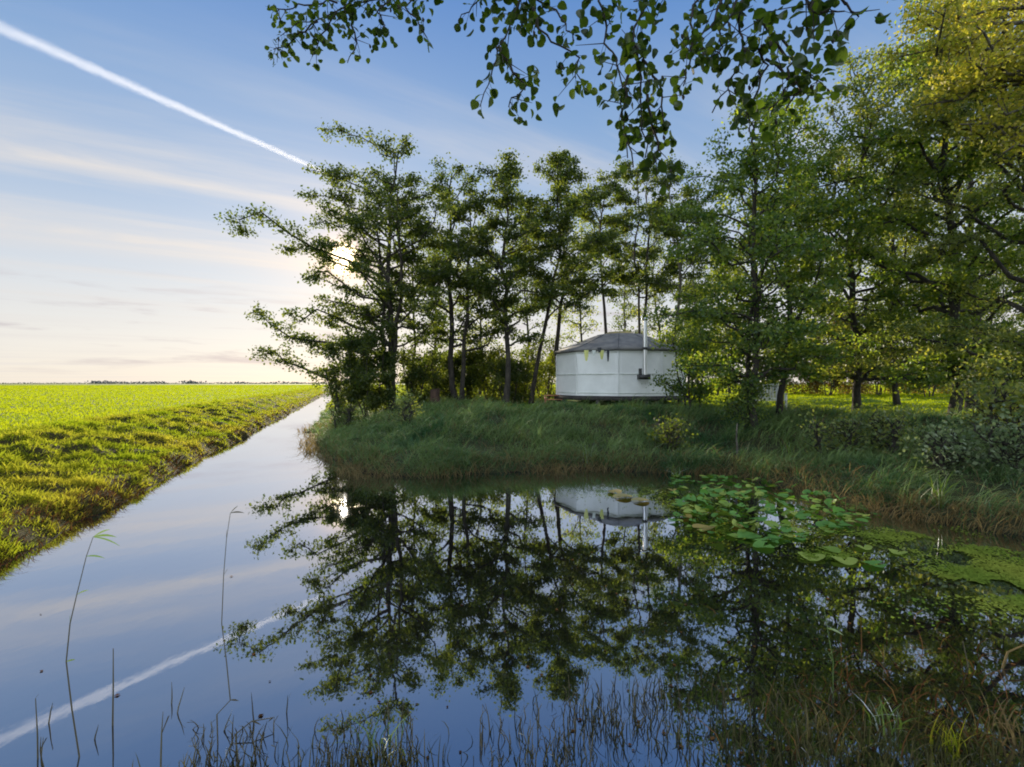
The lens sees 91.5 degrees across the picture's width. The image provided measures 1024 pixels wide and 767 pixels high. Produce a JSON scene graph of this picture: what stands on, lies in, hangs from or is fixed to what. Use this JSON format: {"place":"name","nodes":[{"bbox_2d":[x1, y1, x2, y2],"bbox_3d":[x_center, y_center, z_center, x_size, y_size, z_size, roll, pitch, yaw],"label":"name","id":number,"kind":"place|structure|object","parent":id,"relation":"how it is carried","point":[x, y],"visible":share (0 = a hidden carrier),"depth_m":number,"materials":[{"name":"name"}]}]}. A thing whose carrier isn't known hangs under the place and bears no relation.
{"place":"outdoors","nodes":[
{"label":"outdoors","id":0,"kind":"place"},
{"bbox_2d":[0,386,343,562],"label":"ditch bank","id":1,"kind":"structure","parent":0,"point":[97,509],"depth_m":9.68,"materials":[{"name":"green plant"}]},
{"bbox_2d":[0,394,320,574],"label":"ditch edge sedge","id":2,"kind":"object","parent":1,"relation":"on","point":[91,493],"visible":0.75,"depth_m":7.59,"materials":[{"name":"green plant"}]},
{"bbox_2d":[0,380,871,383],"bbox_3d":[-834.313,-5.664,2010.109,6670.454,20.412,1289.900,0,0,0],"label":"distant woods","id":3,"kind":"object","parent":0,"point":[139,382],"visible":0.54,"depth_m":1502.86,"materials":[{"name":"green plant"}]},
{"bbox_2d":[0,394,985,566],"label":"pond bed","id":4,"kind":"object","parent":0,"point":[52,537],"depth_m":10.22,"materials":[{"name":"brown soil"}]},
{"bbox_2d":[0,384,1011,445],"bbox_3d":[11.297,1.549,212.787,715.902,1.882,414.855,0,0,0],"label":"field grass","id":5,"kind":"structure","parent":0,"point":[121,389],"depth_m":39.27,"materials":[{"name":"green plant"}]},
{"bbox_2d":[0,395,1023,766],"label":"water","id":6,"kind":"structure","parent":0,"point":[410,565],"depth_m":3.98,"materials":[{"name":"blue liquid"}]},
{"bbox_2d":[35,695,38,758],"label":"reed","id":7,"kind":"object","parent":6,"relation":"in","point":[37,730],"visible":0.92,"depth_m":2.55,"materials":[{"name":"plant"}]},
{"bbox_2d":[65,529,117,756],"bbox_3d":[-2.281,1.440,2.665,0.183,1.223,0.343,0,0,-12],"label":"reed","id":8,"kind":"object","parent":6,"relation":"in","point":[95,536],"visible":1,"depth_m":2.65,"materials":[{"name":"green plant"}]},
{"bbox_2d":[112,648,113,725],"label":"reed","id":9,"kind":"object","parent":6,"relation":"in","point":[113,692],"visible":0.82,"depth_m":2.79,"materials":[{"name":"green plant"}]},
{"bbox_2d":[160,715,169,766],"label":"reed stub","id":10,"kind":"object","parent":6,"relation":"on","point":[162,728],"visible":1,"depth_m":2.48,"materials":[{"name":"plant"}]},
{"bbox_2d":[216,507,242,744],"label":"reed","id":11,"kind":"object","parent":6,"relation":"in","point":[223,634],"visible":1,"depth_m":2.77,"materials":[{"name":"green plant"}]},
{"bbox_2d":[235,717,273,739],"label":"reed","id":12,"kind":"object","parent":6,"relation":"in","point":[270,718],"visible":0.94,"depth_m":2.73,"materials":[{"name":"plant"}]},
{"bbox_2d":[337,710,410,757],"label":"grass tuft","id":13,"kind":"object","parent":6,"relation":"on","point":[389,738],"visible":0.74,"depth_m":2.62,"materials":[{"name":"green plant"}]},
{"bbox_2d":[40,491,1017,766],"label":"floating litter","id":14,"kind":"object","parent":6,"relation":"on","point":[734,695],"visible":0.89,"depth_m":3.13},
{"bbox_2d":[132,647,1023,766],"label":"water weeds","id":15,"kind":"object","parent":6,"relation":"on","point":[777,744],"visible":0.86,"depth_m":2.59,"materials":[{"name":"green plant"}]},
{"bbox_2d":[692,524,714,529],"bbox_3d":[2.506,1.866,6.493,0.299,0.030,0.262,-1,-2,-15],"label":"lily pad","id":16,"kind":"object","parent":6,"relation":"on","point":[704,527],"visible":1,"depth_m":6.53,"materials":[{"name":"plant"}]},
{"bbox_2d":[737,530,761,537],"bbox_3d":[2.928,1.869,6.152,0.256,0.035,0.297,-1,1,-9],"label":"lily pad","id":17,"kind":"object","parent":6,"relation":"on","point":[745,533],"visible":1,"depth_m":6.22,"materials":[{"name":"green plant"}]},
{"bbox_2d":[753,541,774,547],"bbox_3d":[2.920,1.875,5.785,0.260,0.026,0.223,2,-1,-43],"label":"lily pad","id":18,"kind":"object","parent":6,"relation":"on","point":[758,544],"visible":1,"depth_m":5.81,"materials":[{"name":"green plant"}]},
{"bbox_2d":[763,520,778,527],"bbox_3d":[3.241,1.760,6.252,0.160,0.020,0.178,-14,23,-38],"label":"lily pad","id":19,"kind":"object","parent":6,"relation":"on","point":[769,523],"visible":1,"depth_m":6.27,"materials":[{"name":"green plant"}]},
{"bbox_2d":[561,481,1023,639],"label":"duckweed","id":20,"kind":"object","parent":6,"relation":"on","point":[1012,570],"visible":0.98,"depth_m":5.19,"materials":[{"name":"green plant"}]},
{"bbox_2d":[796,513,810,518],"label":"lily pad","id":21,"kind":"object","parent":6,"relation":"on","point":[800,516],"visible":1,"depth_m":6.63,"materials":[{"name":"green plant"}]},
{"bbox_2d":[797,552,824,560],"bbox_3d":[3.258,1.876,5.440,0.264,0.030,0.299,1,-1,41],"label":"lily pad","id":22,"kind":"object","parent":6,"relation":"on","point":[821,556],"visible":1,"depth_m":5.40,"materials":[{"name":"green plant"}]},
{"bbox_2d":[815,521,828,526],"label":"lily pad","id":23,"kind":"object","parent":6,"relation":"on","point":[819,523],"visible":1,"depth_m":6.56,"materials":[{"name":"green plant"}]},
{"bbox_2d":[627,606,1023,766],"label":"dead reed litter","id":24,"kind":"object","parent":6,"relation":"on","point":[967,735],"visible":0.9,"depth_m":2.96,"materials":[{"name":"plant"}]},
{"bbox_2d":[819,546,840,552],"bbox_3d":[3.597,1.873,5.654,0.213,0.027,0.237,1,-1,-20],"label":"lily pad","id":25,"kind":"object","parent":6,"relation":"on","point":[834,549],"visible":1,"depth_m":5.67,"materials":[{"name":"green plant"}]},
{"bbox_2d":[823,597,843,696],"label":"reed","id":26,"kind":"object","parent":6,"relation":"in","point":[831,652],"visible":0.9,"depth_m":3.06,"materials":[{"name":"green plant"}]},
{"bbox_2d":[833,507,845,513],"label":"lily pad","id":27,"kind":"object","parent":6,"relation":"on","point":[836,509],"visible":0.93,"depth_m":7.06,"materials":[{"name":"green plant"}]},
{"bbox_2d":[831,556,857,564],"bbox_3d":[3.543,1.876,5.323,0.247,0.028,0.279,1,-1,32],"label":"lily pad","id":28,"kind":"object","parent":6,"relation":"on","point":[853,560],"visible":1,"depth_m":5.31,"materials":[{"name":"green plant"}]},
{"bbox_2d":[862,560,886,567],"bbox_3d":[3.781,1.874,5.198,0.218,0.026,0.188,1,0,-3],"label":"lily pad","id":29,"kind":"object","parent":6,"relation":"on","point":[871,562],"visible":1,"depth_m":5.22,"materials":[{"name":"green plant"}]},
{"bbox_2d":[856,693,919,737],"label":"grass tuft","id":30,"kind":"object","parent":6,"relation":"on","point":[895,721],"visible":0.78,"depth_m":2.75,"materials":[{"name":"green plant"}]},
{"bbox_2d":[888,549,907,554],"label":"lily pad","id":31,"kind":"object","parent":6,"relation":"on","point":[896,551],"visible":1,"depth_m":5.57,"materials":[{"name":"green plant"}]},
{"bbox_2d":[915,711,978,759],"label":"grass tuft","id":32,"kind":"object","parent":6,"relation":"on","point":[955,743],"visible":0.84,"depth_m":2.59,"materials":[{"name":"green plant"}]},
{"bbox_2d":[961,691,1023,745],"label":"grass tuft","id":33,"kind":"object","parent":6,"relation":"on","point":[1007,722],"visible":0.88,"depth_m":2.73,"materials":[{"name":"plant"}]},
{"bbox_2d":[1001,644,1023,668],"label":"reed","id":34,"kind":"object","parent":6,"relation":"in","point":[1005,658],"visible":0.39,"depth_m":3.35,"materials":[{"name":"plant"}]},
{"bbox_2d":[0,0,1023,383],"label":"sky","id":35,"kind":"structure","parent":0,"point":[126,125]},
{"bbox_2d":[307,396,1023,535],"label":"pond bank","id":36,"kind":"structure","parent":0,"point":[971,487],"depth_m":11.01,"materials":[{"name":"green plant"}]},
{"bbox_2d":[313,354,361,418],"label":"bush","id":37,"kind":"object","parent":36,"relation":"on","point":[332,390],"visible":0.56,"depth_m":20.00,"materials":[{"name":"green plant"}]},
{"bbox_2d":[318,394,361,429],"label":"weed plant","id":38,"kind":"object","parent":36,"relation":"on","point":[349,414],"visible":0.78,"depth_m":17.60,"materials":[{"name":"green plant"}]},
{"bbox_2d":[213,119,483,411],"bbox_3d":[-6.239,-4.753,21.085,10.329,12.166,7.134,0,0,20],"label":"alder tree","id":39,"kind":"object","parent":36,"relation":"on","point":[373,215],"visible":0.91,"depth_m":20.19,"materials":[{"name":"green plant"}]},
{"bbox_2d":[320,312,406,418],"bbox_3d":[-5.894,-0.581,19.459,3.466,4.294,2.413,0,0,27],"label":"bush","id":40,"kind":"object","parent":36,"relation":"on","point":[363,379],"visible":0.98,"depth_m":19.16,"materials":[{"name":"green plant"}]},
{"bbox_2d":[379,388,424,425],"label":"weed plant","id":41,"kind":"object","parent":36,"relation":"on","point":[408,404],"visible":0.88,"depth_m":15.29,"materials":[{"name":"green plant"}]},
{"bbox_2d":[374,186,447,392],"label":"alder tree","id":42,"kind":"object","parent":36,"relation":"on","point":[426,262],"visible":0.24,"depth_m":23.39,"materials":[{"name":"green plant"}]},
{"bbox_2d":[395,343,444,404],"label":"bush","id":43,"kind":"object","parent":36,"relation":"on","point":[412,376],"visible":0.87,"depth_m":20.97,"materials":[{"name":"green plant"}]},
{"bbox_2d":[408,352,444,397],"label":"bush","id":44,"kind":"object","parent":36,"relation":"on","point":[428,381],"visible":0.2,"depth_m":23.51,"materials":[{"name":"green plant"}]},
{"bbox_2d":[430,388,439,405],"bbox_3d":[-3.127,0.599,20.200,0.541,0.813,0.550,0,0,0],"label":"tree stump","id":45,"kind":"object","parent":36,"relation":"on","point":[434,393],"visible":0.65,"depth_m":20.04,"materials":[{"name":"brown wood"}]},
{"bbox_2d":[527,417,546,442],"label":"iris plant","id":46,"kind":"object","parent":36,"relation":"on","point":[538,429],"visible":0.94,"depth_m":12.21,"materials":[{"name":"green plant"}]},
{"bbox_2d":[282,397,1023,537],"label":"dead sedge","id":47,"kind":"object","parent":36,"relation":"on","point":[573,466],"visible":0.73,"depth_m":10.18,"materials":[{"name":"plant"}]},
{"bbox_2d":[305,393,1023,531],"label":"pond bank sedge","id":48,"kind":"object","parent":36,"relation":"on","point":[871,460],"visible":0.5,"depth_m":11.86,"materials":[{"name":"green plant"}]},
{"bbox_2d":[636,410,698,455],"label":"weed plant","id":49,"kind":"object","parent":36,"relation":"on","point":[666,438],"visible":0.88,"depth_m":11.58,"materials":[{"name":"green plant"}]},
{"bbox_2d":[715,359,785,431],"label":"bush","id":50,"kind":"object","parent":36,"relation":"on","point":[742,396],"visible":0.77,"depth_m":12.37,"materials":[{"name":"green plant"}]},
{"bbox_2d":[631,88,870,430],"bbox_3d":[6.160,-3.014,12.591,4.836,8.457,5.105,0,0,-32],"label":"alder tree","id":51,"kind":"object","parent":36,"relation":"on","point":[774,222],"visible":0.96,"depth_m":12.05,"materials":[{"name":"green plant"}]},
{"bbox_2d":[692,96,895,414],"bbox_3d":[7.409,-3.389,13.414,4.378,8.850,4.845,0,0,0],"label":"alder tree","id":52,"kind":"object","parent":36,"relation":"on","point":[848,212],"visible":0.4,"depth_m":12.92,"materials":[{"name":"green plant"}]},
{"bbox_2d":[791,401,881,459],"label":"weed plant","id":53,"kind":"object","parent":36,"relation":"on","point":[852,431],"visible":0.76,"depth_m":10.06,"materials":[{"name":"green plant"}]},
{"bbox_2d":[848,396,925,456],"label":"weed plant","id":54,"kind":"object","parent":36,"relation":"on","point":[892,433],"visible":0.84,"depth_m":9.54,"materials":[{"name":"green plant"}]},
{"bbox_2d":[855,484,933,509],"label":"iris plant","id":55,"kind":"object","parent":36,"relation":"on","point":[908,499],"visible":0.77,"depth_m":7.29,"materials":[{"name":"plant"}]},
{"bbox_2d":[922,470,956,507],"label":"iris plant","id":56,"kind":"object","parent":36,"relation":"on","point":[938,493],"visible":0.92,"depth_m":7.13,"materials":[{"name":"green plant"}]},
{"bbox_2d":[860,0,1023,175],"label":"tree","id":57,"kind":"object","parent":36,"relation":"on","point":[1007,66],"visible":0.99,"depth_m":8.72,"materials":[{"name":"green plant"}]},
{"bbox_2d":[897,410,998,480],"bbox_3d":[6.988,1.115,8.128,1.561,1.406,1.421,0,0,0],"label":"weed plant","id":58,"kind":"object","parent":36,"relation":"on","point":[943,454],"visible":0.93,"depth_m":7.94,"materials":[{"name":"green plant"}]},
{"bbox_2d":[932,367,1023,434],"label":"bush","id":59,"kind":"object","parent":36,"relation":"on","point":[995,400],"visible":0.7,"depth_m":9.38,"materials":[{"name":"green plant"}]},
{"bbox_2d":[944,404,1023,484],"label":"weed plant","id":60,"kind":"object","parent":36,"relation":"on","point":[1016,456],"visible":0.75,"depth_m":7.70,"materials":[{"name":"green plant"}]},
{"bbox_2d":[378,384,1010,421],"bbox_3d":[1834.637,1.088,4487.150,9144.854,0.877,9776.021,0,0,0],"label":"lawn","id":61,"kind":"structure","parent":0,"point":[871,400],"depth_m":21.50,"materials":[{"name":"green plant"}]},
{"bbox_2d":[401,237,458,370],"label":"alder tree","id":62,"kind":"object","parent":61,"relation":"on","point":[446,319],"visible":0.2,"depth_m":30.77,"materials":[{"name":"green plant"}]},
{"bbox_2d":[422,346,471,399],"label":"bush","id":63,"kind":"object","parent":61,"relation":"on","point":[442,385],"visible":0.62,"depth_m":22.59,"materials":[{"name":"green plant"}]},
{"bbox_2d":[387,152,532,402],"bbox_3d":[-2.201,-4.470,21.385,6.196,10.994,6.856,0,0,0],"label":"alder tree","id":64,"kind":"object","parent":61,"relation":"on","point":[446,193],"visible":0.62,"depth_m":21.30,"materials":[{"name":"green plant"}]},
{"bbox_2d":[455,340,485,400],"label":"bush","id":65,"kind":"object","parent":61,"relation":"on","point":[470,394],"visible":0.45,"depth_m":23.11,"materials":[{"name":"green plant"}]},
{"bbox_2d":[443,221,509,395],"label":"alder tree","id":66,"kind":"object","parent":61,"relation":"on","point":[494,340],"visible":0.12,"depth_m":32.69,"materials":[{"name":"green plant"}]},
{"bbox_2d":[407,350,555,394],"bbox_3d":[-1.977,-0.667,36.030,11.563,3.546,2.956,0,0,0],"label":"hedge","id":67,"kind":"object","parent":61,"relation":"on","point":[547,373],"visible":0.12,"depth_m":35.73,"materials":[{"name":"green plant"}]},
{"bbox_2d":[465,340,515,402],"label":"bush","id":68,"kind":"object","parent":61,"relation":"on","point":[495,352],"visible":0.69,"depth_m":22.57,"materials":[{"name":"green plant"}]},
{"bbox_2d":[434,147,576,402],"bbox_3d":[-0.385,-4.219,20.243,4.708,10.340,5.465,0,0,31],"label":"alder tree","id":69,"kind":"object","parent":61,"relation":"on","point":[507,174],"visible":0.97,"depth_m":20.06,"materials":[{"name":"green plant"}]},
{"bbox_2d":[483,354,531,403],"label":"bush","id":70,"kind":"object","parent":61,"relation":"on","point":[498,380],"visible":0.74,"depth_m":21.71,"materials":[{"name":"green plant"}]},
{"bbox_2d":[492,349,545,401],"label":"bush","id":71,"kind":"object","parent":61,"relation":"on","point":[524,391],"visible":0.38,"depth_m":22.28,"materials":[{"name":"green plant"}]},
{"bbox_2d":[504,225,558,389],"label":"alder tree","id":72,"kind":"object","parent":61,"relation":"on","point":[526,320],"visible":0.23,"depth_m":31.82,"materials":[{"name":"green plant"}]},
{"bbox_2d":[515,336,569,400],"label":"bush","id":73,"kind":"object","parent":61,"relation":"on","point":[549,378],"visible":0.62,"depth_m":23.69,"materials":[{"name":"green plant"}]},
{"bbox_2d":[499,180,615,403],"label":"alder tree","id":74,"kind":"object","parent":61,"relation":"on","point":[558,191],"visible":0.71,"depth_m":21.45,"materials":[{"name":"green plant"}]},
{"bbox_2d":[505,146,629,400],"bbox_3d":[2.555,-4.883,22.483,5.427,11.748,5.342,0,0,35],"label":"alder tree","id":75,"kind":"object","parent":61,"relation":"on","point":[560,161],"visible":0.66,"depth_m":22.13,"materials":[{"name":"green plant"}]},
{"bbox_2d":[537,221,604,342],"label":"alder tree","id":76,"kind":"object","parent":61,"relation":"on","point":[555,314],"visible":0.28,"depth_m":34.69,"materials":[{"name":"green plant"}]},
{"bbox_2d":[559,168,646,333],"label":"alder tree","id":77,"kind":"object","parent":61,"relation":"on","point":[610,220],"visible":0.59,"depth_m":26.86,"materials":[{"name":"green plant"}]},
{"bbox_2d":[554,317,685,404],"bbox_3d":[4.630,-0.645,21.340,5.725,3.630,5.919,0,0,0],"label":"yurt","id":78,"kind":"object","parent":61,"relation":"on","point":[630,365],"visible":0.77,"depth_m":19.20,"materials":[{"name":"fabric"}]},
{"bbox_2d":[581,347,608,360],"bbox_3d":[3.158,-1.080,18.597,1.122,0.520,0.149,0,0,6],"label":"bunting","id":79,"kind":"object","parent":78,"relation":"hanging from","point":[594,353],"visible":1,"depth_m":18.58,"materials":[{"name":"fabric"}]},
{"bbox_2d":[605,220,662,336],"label":"alder tree","id":80,"kind":"object","parent":61,"relation":"on","point":[623,314],"visible":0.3,"depth_m":36.64,"materials":[{"name":"green plant"}]},
{"bbox_2d":[603,158,702,333],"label":"alder tree","id":81,"kind":"object","parent":61,"relation":"on","point":[647,254],"visible":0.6,"depth_m":27.59,"materials":[{"name":"green plant"}]},
{"bbox_2d":[621,223,687,343],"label":"alder tree","id":82,"kind":"object","parent":61,"relation":"on","point":[652,328],"visible":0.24,"depth_m":34.16,"materials":[{"name":"green plant"}]},
{"bbox_2d":[621,154,730,401],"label":"alder tree","id":83,"kind":"object","parent":61,"relation":"on","point":[674,233],"visible":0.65,"depth_m":24.51,"materials":[{"name":"green plant"}]},
{"bbox_2d":[641,317,734,408],"bbox_3d":[5.815,-0.628,16.035,2.790,3.316,2.899,0,0,0],"label":"bush","id":84,"kind":"object","parent":61,"relation":"on","point":[698,390],"visible":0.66,"depth_m":16.00,"materials":[{"name":"green plant"}]},
{"bbox_2d":[668,280,717,389],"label":"alder tree","id":85,"kind":"object","parent":61,"relation":"on","point":[673,299],"visible":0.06,"depth_m":51.92,"materials":[{"name":"green plant"}]},
{"bbox_2d":[671,220,735,383],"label":"alder tree","id":86,"kind":"object","parent":61,"relation":"on","point":[691,285],"visible":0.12,"depth_m":32.79,"materials":[{"name":"green plant"}]},
{"bbox_2d":[685,292,750,395],"bbox_3d":[13.586,-2.528,32.599,5.046,6.927,3.245,0,0,39],"label":"bush","id":87,"kind":"object","parent":61,"relation":"on","point":[726,309],"visible":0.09,"depth_m":32.07,"materials":[{"name":"green plant"}]},
{"bbox_2d":[700,246,763,392],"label":"alder tree","id":88,"kind":"object","parent":61,"relation":"on","point":[739,270],"visible":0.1,"depth_m":43.82,"materials":[{"name":"green plant"}]},
{"bbox_2d":[743,317,785,395],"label":"bush","id":89,"kind":"object","parent":61,"relation":"on","point":[766,364],"visible":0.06,"depth_m":35.82,"materials":[{"name":"green plant"}]},
{"bbox_2d":[744,383,787,409],"bbox_3d":[8.291,0.477,16.322,1.240,0.980,0.500,0,0,-8],"label":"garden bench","id":90,"kind":"object","parent":61,"relation":"on","point":[776,390],"visible":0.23,"depth_m":16.57,"materials":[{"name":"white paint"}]},
{"bbox_2d":[775,238,871,391],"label":"alder tree","id":91,"kind":"object","parent":61,"relation":"on","point":[823,293],"visible":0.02,"depth_m":44.95,"materials":[{"name":"green plant"}]},
{"bbox_2d":[803,312,851,395],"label":"bush","id":92,"kind":"object","parent":61,"relation":"on","point":[835,383],"visible":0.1,"depth_m":34.72,"materials":[{"name":"green plant"}]},
{"bbox_2d":[725,40,994,409],"bbox_3d":[10.477,-4.648,15.551,6.778,11.508,5.683,0,0,-29],"label":"alder tree","id":93,"kind":"object","parent":61,"relation":"on","point":[857,378],"visible":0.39,"depth_m":15.05,"materials":[{"name":"green plant"}]},
{"bbox_2d":[779,347,950,394],"bbox_3d":[28.056,-1.237,39.895,13.810,4.701,3.374,0,0,0],"label":"hedge","id":94,"kind":"object","parent":61,"relation":"on","point":[817,384],"visible":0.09,"depth_m":39.77,"materials":[{"name":"green plant"}]},
{"bbox_2d":[861,298,906,394],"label":"bush","id":95,"kind":"object","parent":61,"relation":"on","point":[877,305],"visible":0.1,"depth_m":33.58,"materials":[{"name":"green plant"}]},
{"bbox_2d":[866,232,940,391],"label":"alder tree","id":96,"kind":"object","parent":61,"relation":"on","point":[902,247],"visible":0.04,"depth_m":47.90,"materials":[{"name":"green plant"}]},
{"bbox_2d":[820,139,987,404],"bbox_3d":[14.736,-4.453,19.422,5.359,10.831,6.114,0,0,41],"label":"alder tree","id":97,"kind":"object","parent":61,"relation":"on","point":[894,247],"visible":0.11,"depth_m":19.14,"materials":[{"name":"green plant"}]},
{"bbox_2d":[803,0,1023,415],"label":"alder tree","id":98,"kind":"object","parent":61,"relation":"on","point":[955,266],"visible":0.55,"depth_m":12.81,"materials":[{"name":"green plant"}]},
{"bbox_2d":[880,304,985,396],"bbox_3d":[25.744,-2.371,30.234,4.490,6.704,4.888,0,0,0],"label":"bush","id":99,"kind":"object","parent":61,"relation":"on","point":[934,386],"visible":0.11,"depth_m":30.72,"materials":[{"name":"green plant"}]},
{"bbox_2d":[852,0,1023,422],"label":"alder tree","id":100,"kind":"object","parent":61,"relation":"on","point":[1004,363],"visible":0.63,"depth_m":11.15,"materials":[{"name":"green plant"}]},
{"bbox_2d":[867,0,1023,408],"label":"alder tree","id":101,"kind":"object","parent":61,"relation":"on","point":[971,183],"visible":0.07,"depth_m":16.46,"materials":[{"name":"green plant"}]},
{"bbox_2d":[932,347,1022,393],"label":"hedge","id":102,"kind":"object","parent":61,"relation":"on","point":[988,362],"visible":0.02,"depth_m":39.88,"materials":[{"name":"green plant"}]},
{"bbox_2d":[946,286,1023,384],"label":"bush","id":103,"kind":"object","parent":61,"relation":"on","point":[1000,310],"visible":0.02,"depth_m":29.19,"materials":[{"name":"green plant"}]},
{"bbox_2d":[963,214,1023,351],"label":"alder tree","id":104,"kind":"object","parent":61,"relation":"on","point":[1019,315],"visible":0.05,"depth_m":43.69,"materials":[{"name":"green plant"}]},
{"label":"shore","id":105,"kind":"structure","parent":0,"visible":0},
{"bbox_2d":[264,0,890,197],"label":"alder tree","id":106,"kind":"object","parent":105,"relation":"on","point":[704,59],"visible":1,"depth_m":2.51,"materials":[{"name":"green plant"}]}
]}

